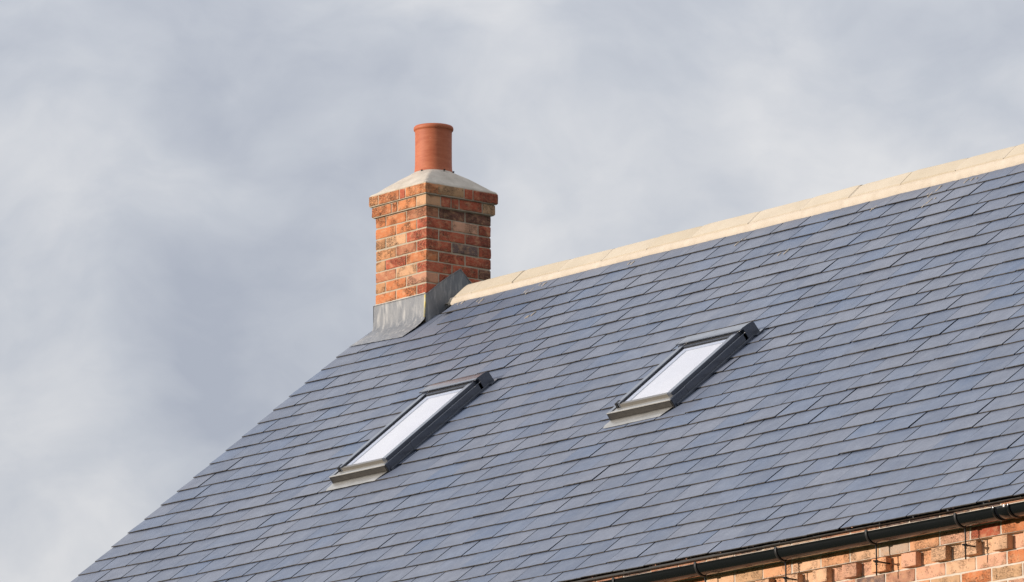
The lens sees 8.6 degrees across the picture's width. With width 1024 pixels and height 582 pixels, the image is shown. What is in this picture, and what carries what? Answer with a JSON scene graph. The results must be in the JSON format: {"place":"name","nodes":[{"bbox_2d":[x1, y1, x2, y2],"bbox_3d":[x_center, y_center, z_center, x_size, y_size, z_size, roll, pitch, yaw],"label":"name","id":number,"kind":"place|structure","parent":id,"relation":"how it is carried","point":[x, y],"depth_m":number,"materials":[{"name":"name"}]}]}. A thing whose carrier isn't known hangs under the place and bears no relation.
{"place":"outdoors","nodes":[
{"label":"outdoors","id":0,"kind":"place"},
{"bbox_2d":[0,0,1023,581],"label":"sky","id":1,"kind":"structure","parent":0,"point":[188,228],"materials":[{"name":"grey"}]},
{"bbox_2d":[71,123,1023,581],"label":"brick house","id":2,"kind":"structure","parent":0,"point":[827,387],"depth_m":41.10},
{"bbox_2d":[326,371,497,490],"bbox_3d":[-0.637,0.888,43.146,0.924,0.783,0.617,9,-15,-38],"label":"roof window","id":3,"kind":"structure","parent":2,"relation":"in","point":[438,403],"depth_m":43.05,"materials":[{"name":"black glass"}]},
{"bbox_2d":[603,322,763,427],"bbox_3d":[1.021,0.509,41.033,0.753,0.647,0.639,9,-15,-38],"label":"roof window","id":4,"kind":"structure","parent":2,"relation":"in","point":[696,358],"depth_m":40.96,"materials":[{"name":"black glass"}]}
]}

